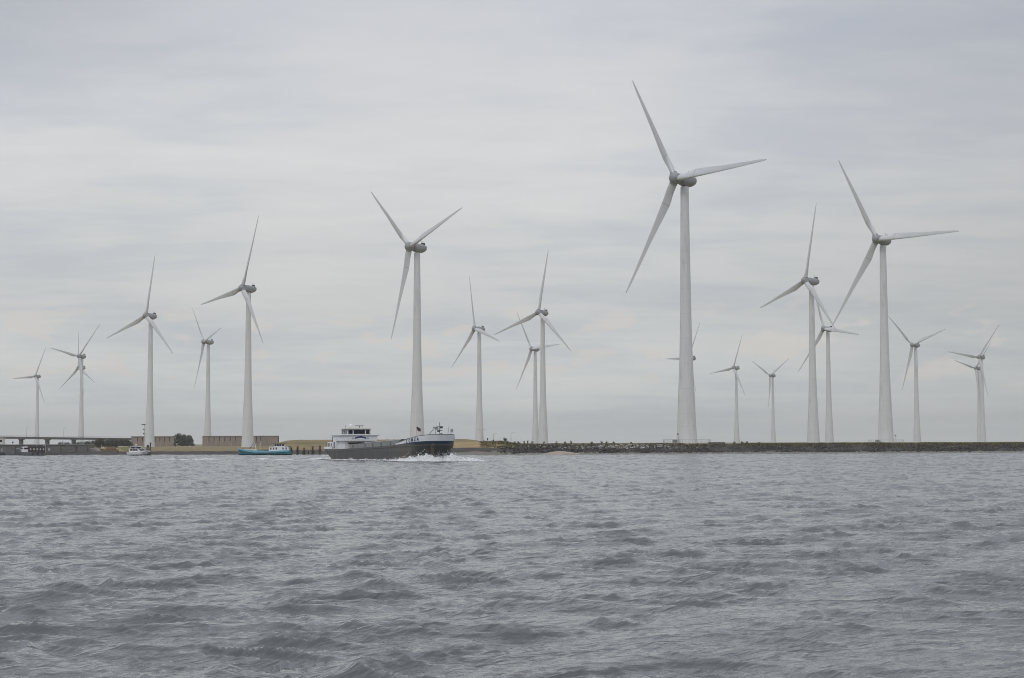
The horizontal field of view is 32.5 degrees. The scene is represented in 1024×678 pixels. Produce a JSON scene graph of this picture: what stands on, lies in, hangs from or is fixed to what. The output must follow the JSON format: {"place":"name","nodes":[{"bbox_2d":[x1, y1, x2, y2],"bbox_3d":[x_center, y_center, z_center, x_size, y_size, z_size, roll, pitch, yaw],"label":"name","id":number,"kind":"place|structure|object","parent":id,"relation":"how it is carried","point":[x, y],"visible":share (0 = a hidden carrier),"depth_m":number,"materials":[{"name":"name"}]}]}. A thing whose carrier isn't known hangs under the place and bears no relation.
{"place":"outdoors","nodes":[
{"label":"outdoors","id":0,"kind":"place"},
{"bbox_2d":[0,442,1023,677],"bbox_3d":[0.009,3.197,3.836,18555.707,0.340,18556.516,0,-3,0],"label":"water","id":1,"kind":"structure","parent":0,"point":[832,565],"depth_m":42.38,"materials":[{"name":"grey liquid"}]},
{"bbox_2d":[16,446,45,455],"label":"passenger boat","id":2,"kind":"object","parent":1,"relation":"on","point":[31,450],"visible":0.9,"depth_m":450.52,"materials":[{"name":"grey paint"}]},
{"bbox_2d":[99,445,118,451],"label":"workboat","id":3,"kind":"object","parent":1,"relation":"on","point":[110,449],"visible":1,"depth_m":468.46,"materials":[{"name":"beige paint"}]},
{"bbox_2d":[127,444,149,455],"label":"motor yacht","id":4,"kind":"object","parent":1,"relation":"on","point":[134,450],"visible":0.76,"depth_m":439.92,"materials":[{"name":"white"}]},
{"bbox_2d":[126,458,328,459],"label":"stern wash","id":5,"kind":"object","parent":1,"relation":"on","point":[264,458],"visible":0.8,"depth_m":318.61,"materials":[{"name":"liquid"}]},
{"bbox_2d":[238,442,291,454],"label":"teal boat","id":6,"kind":"object","parent":1,"relation":"on","point":[279,449],"visible":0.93,"depth_m":446.96,"materials":[{"name":"paint"}]},
{"bbox_2d":[292,450,317,454],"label":"jetty walkway","id":7,"kind":"structure","parent":1,"relation":"in","point":[306,450],"depth_m":452.65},
{"bbox_2d":[324,422,454,459],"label":"cargo barge","id":8,"kind":"object","parent":1,"relation":"on","point":[356,443],"visible":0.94,"depth_m":297.40,"materials":[{"name":"paint"}]},
{"bbox_2d":[326,449,491,460],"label":"bow wave","id":9,"kind":"object","parent":1,"relation":"on","point":[431,457],"visible":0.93,"depth_m":284.62,"materials":[{"name":"liquid"}]},
{"bbox_2d":[0,0,1023,443],"label":"sky","id":10,"kind":"structure","parent":0,"point":[133,133],"materials":[{"name":"grey"}]},
{"bbox_2d":[46,439,1023,454],"bbox_3d":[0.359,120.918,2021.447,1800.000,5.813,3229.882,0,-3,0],"label":"land","id":11,"kind":"structure","parent":0,"point":[466,447],"depth_m":456.49,"materials":[{"name":"brown plant"}]},
{"bbox_2d":[13,348,45,443],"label":"wind turbine","id":12,"kind":"object","parent":11,"relation":"on","point":[38,388],"visible":0.94,"depth_m":2136.38,"materials":[{"name":"paint"}]},
{"bbox_2d":[0,444,100,454],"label":"quay wall","id":13,"kind":"structure","parent":11,"relation":"on","point":[9,449],"depth_m":477.10,"materials":[{"name":"concrete"}]},
{"bbox_2d":[0,437,4,443],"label":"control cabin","id":14,"kind":"object","parent":13,"relation":"on","point":[2,440],"visible":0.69,"depth_m":484.14,"materials":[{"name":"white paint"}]},
{"bbox_2d":[3,435,130,443],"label":"road bridge","id":15,"kind":"structure","parent":11,"relation":"on","point":[48,439],"depth_m":1297.93,"materials":[{"name":"concrete"}]},
{"bbox_2d":[50,326,98,443],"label":"wind turbine","id":16,"kind":"object","parent":11,"relation":"on","point":[80,356],"visible":0.96,"depth_m":1648.46,"materials":[{"name":"paint"}]},
{"bbox_2d":[60,332,94,387],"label":"wind turbine","id":17,"kind":"object","parent":11,"relation":"on","point":[76,370],"visible":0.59,"depth_m":1903.90,"materials":[{"name":"paint"}]},
{"bbox_2d":[93,439,100,447],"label":"hedge tree","id":18,"kind":"object","parent":11,"relation":"on","point":[96,444],"visible":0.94,"depth_m":897.72,"materials":[{"name":"green plant"}]},
{"bbox_2d":[95,438,107,447],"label":"hedge tree","id":19,"kind":"object","parent":11,"relation":"on","point":[102,440],"visible":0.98,"depth_m":897.51,"materials":[{"name":"green plant"}]},
{"bbox_2d":[101,440,111,446],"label":"hedge tree","id":20,"kind":"object","parent":11,"relation":"on","point":[105,444],"visible":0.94,"depth_m":897.28,"materials":[{"name":"green plant"}]},
{"bbox_2d":[106,439,116,447],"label":"hedge tree","id":21,"kind":"object","parent":11,"relation":"on","point":[112,442],"visible":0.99,"depth_m":897.85,"materials":[{"name":"green plant"}]},
{"bbox_2d":[110,439,120,447],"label":"hedge tree","id":22,"kind":"object","parent":11,"relation":"on","point":[117,443],"visible":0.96,"depth_m":897.53,"materials":[{"name":"green plant"}]},
{"bbox_2d":[118,446,128,450],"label":"container","id":23,"kind":"object","parent":11,"relation":"on","point":[124,448],"visible":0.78,"depth_m":497.94,"materials":[{"name":"yellow paint"}]},
{"bbox_2d":[120,438,127,445],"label":"hedge tree","id":24,"kind":"object","parent":11,"relation":"on","point":[122,441],"visible":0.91,"depth_m":897.58,"materials":[{"name":"green plant"}]},
{"bbox_2d":[123,440,132,446],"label":"hedge tree","id":25,"kind":"object","parent":11,"relation":"on","point":[128,443],"visible":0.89,"depth_m":897.32,"materials":[{"name":"green plant"}]},
{"bbox_2d":[107,257,172,446],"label":"wind turbine","id":26,"kind":"object","parent":11,"relation":"on","point":[149,425],"visible":0.99,"depth_m":1128.72,"materials":[{"name":"paint"}]},
{"bbox_2d":[131,436,174,446],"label":"concrete wall","id":27,"kind":"structure","parent":11,"relation":"on","point":[159,441],"depth_m":1247.92,"materials":[{"name":"beige concrete"}]},
{"bbox_2d":[173,433,184,446],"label":"tree","id":28,"kind":"object","parent":11,"relation":"on","point":[178,436],"visible":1,"depth_m":1186.92,"materials":[{"name":"green plant"}]},
{"bbox_2d":[180,434,188,446],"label":"tree","id":29,"kind":"object","parent":11,"relation":"on","point":[184,442],"visible":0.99,"depth_m":1186.84,"materials":[{"name":"green plant"}]},
{"bbox_2d":[185,435,194,445],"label":"tree","id":30,"kind":"object","parent":11,"relation":"on","point":[190,440],"visible":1,"depth_m":1186.51,"materials":[{"name":"green plant"}]},
{"bbox_2d":[192,308,220,435],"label":"wind turbine","id":31,"kind":"object","parent":11,"relation":"on","point":[207,429],"visible":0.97,"depth_m":1421.02,"materials":[{"name":"paint"}]},
{"bbox_2d":[201,216,262,446],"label":"wind turbine","id":32,"kind":"object","parent":11,"relation":"on","point":[247,425],"visible":0.99,"depth_m":929.52,"materials":[{"name":"paint"}]},
{"bbox_2d":[202,436,278,445],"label":"concrete wall","id":33,"kind":"structure","parent":11,"relation":"on","point":[233,440],"depth_m":1247.91,"materials":[{"name":"beige concrete"}]},
{"bbox_2d":[371,192,461,437],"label":"wind turbine","id":34,"kind":"object","parent":11,"relation":"on","point":[417,418],"visible":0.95,"depth_m":736.57,"materials":[{"name":"paint"}]},
{"bbox_2d":[451,277,499,441],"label":"wind turbine","id":35,"kind":"object","parent":11,"relation":"on","point":[479,435],"visible":0.97,"depth_m":1267.34,"materials":[{"name":"paint"}]},
{"bbox_2d":[494,253,570,443],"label":"wind turbine","id":36,"kind":"object","parent":11,"relation":"on","point":[543,428],"visible":0.99,"depth_m":1110.35,"materials":[{"name":"paint"}]},
{"bbox_2d":[516,313,558,443],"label":"wind turbine","id":37,"kind":"object","parent":11,"relation":"on","point":[535,429],"visible":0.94,"depth_m":1544.88,"materials":[{"name":"paint"}]},
{"bbox_2d":[668,323,699,390],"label":"wind turbine","id":38,"kind":"object","parent":11,"relation":"on","point":[694,357],"visible":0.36,"depth_m":1725.31,"materials":[{"name":"paint"}]},
{"bbox_2d":[663,433,709,443],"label":"turbine base","id":39,"kind":"object","parent":11,"relation":"on","point":[675,441],"visible":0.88,"depth_m":540.19,"materials":[{"name":"concrete"}]},
{"bbox_2d":[626,80,765,442],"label":"wind turbine","id":40,"kind":"object","parent":11,"relation":"on","point":[686,421],"visible":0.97,"depth_m":547.20,"materials":[{"name":"paint"}]},
{"bbox_2d":[708,442,724,443],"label":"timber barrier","id":41,"kind":"object","parent":11,"relation":"on","point":[716,442],"visible":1,"depth_m":449.15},
{"bbox_2d":[710,337,744,442],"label":"wind turbine","id":42,"kind":"object","parent":11,"relation":"on","point":[736,424],"visible":0.98,"depth_m":1951.24,"materials":[{"name":"paint"}]},
{"bbox_2d":[479,440,1023,446],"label":"dike grass","id":43,"kind":"structure","parent":11,"relation":"on","point":[488,443],"depth_m":453.21,"materials":[{"name":"green plant"}]},
{"bbox_2d":[497,443,1023,453],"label":"riprap","id":44,"kind":"object","parent":11,"relation":"on","point":[640,449],"visible":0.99,"depth_m":446.57,"materials":[{"name":"black stone"}]},
{"bbox_2d":[751,359,787,442],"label":"wind turbine","id":45,"kind":"object","parent":11,"relation":"on","point":[773,432],"visible":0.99,"depth_m":2181.33,"materials":[{"name":"paint"}]},
{"bbox_2d":[760,206,835,442],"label":"wind turbine","id":46,"kind":"object","parent":11,"relation":"on","point":[813,419],"visible":0.97,"depth_m":895.96,"materials":[{"name":"paint"}]},
{"bbox_2d":[799,301,858,442],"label":"wind turbine","id":47,"kind":"object","parent":11,"relation":"on","point":[829,436],"visible":0.91,"depth_m":1278.96,"materials":[{"name":"paint"}]},
{"bbox_2d":[868,435,904,442],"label":"turbine base","id":48,"kind":"object","parent":11,"relation":"on","point":[876,441],"visible":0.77,"depth_m":707.11,"materials":[{"name":"concrete"}]},
{"bbox_2d":[833,161,957,441],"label":"wind turbine","id":49,"kind":"object","parent":48,"relation":"on","point":[885,426],"visible":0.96,"depth_m":713.77,"materials":[{"name":"paint"}]},
{"bbox_2d":[888,316,944,442],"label":"wind turbine","id":50,"kind":"object","parent":11,"relation":"on","point":[917,432],"visible":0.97,"depth_m":1497.68,"materials":[{"name":"paint"}]},
{"bbox_2d":[955,342,990,441],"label":"wind turbine","id":51,"kind":"object","parent":11,"relation":"on","point":[977,371],"visible":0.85,"depth_m":1975.80,"materials":[{"name":"paint"}]},
{"bbox_2d":[948,325,998,441],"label":"wind turbine","id":52,"kind":"object","parent":11,"relation":"on","point":[980,357],"visible":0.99,"depth_m":1718.85,"materials":[{"name":"paint"}]},
{"bbox_2d":[541,451,578,454],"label":"sand spit","id":53,"kind":"structure","parent":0,"point":[560,453],"depth_m":423.90,"materials":[{"name":"beige sand"}]}
]}

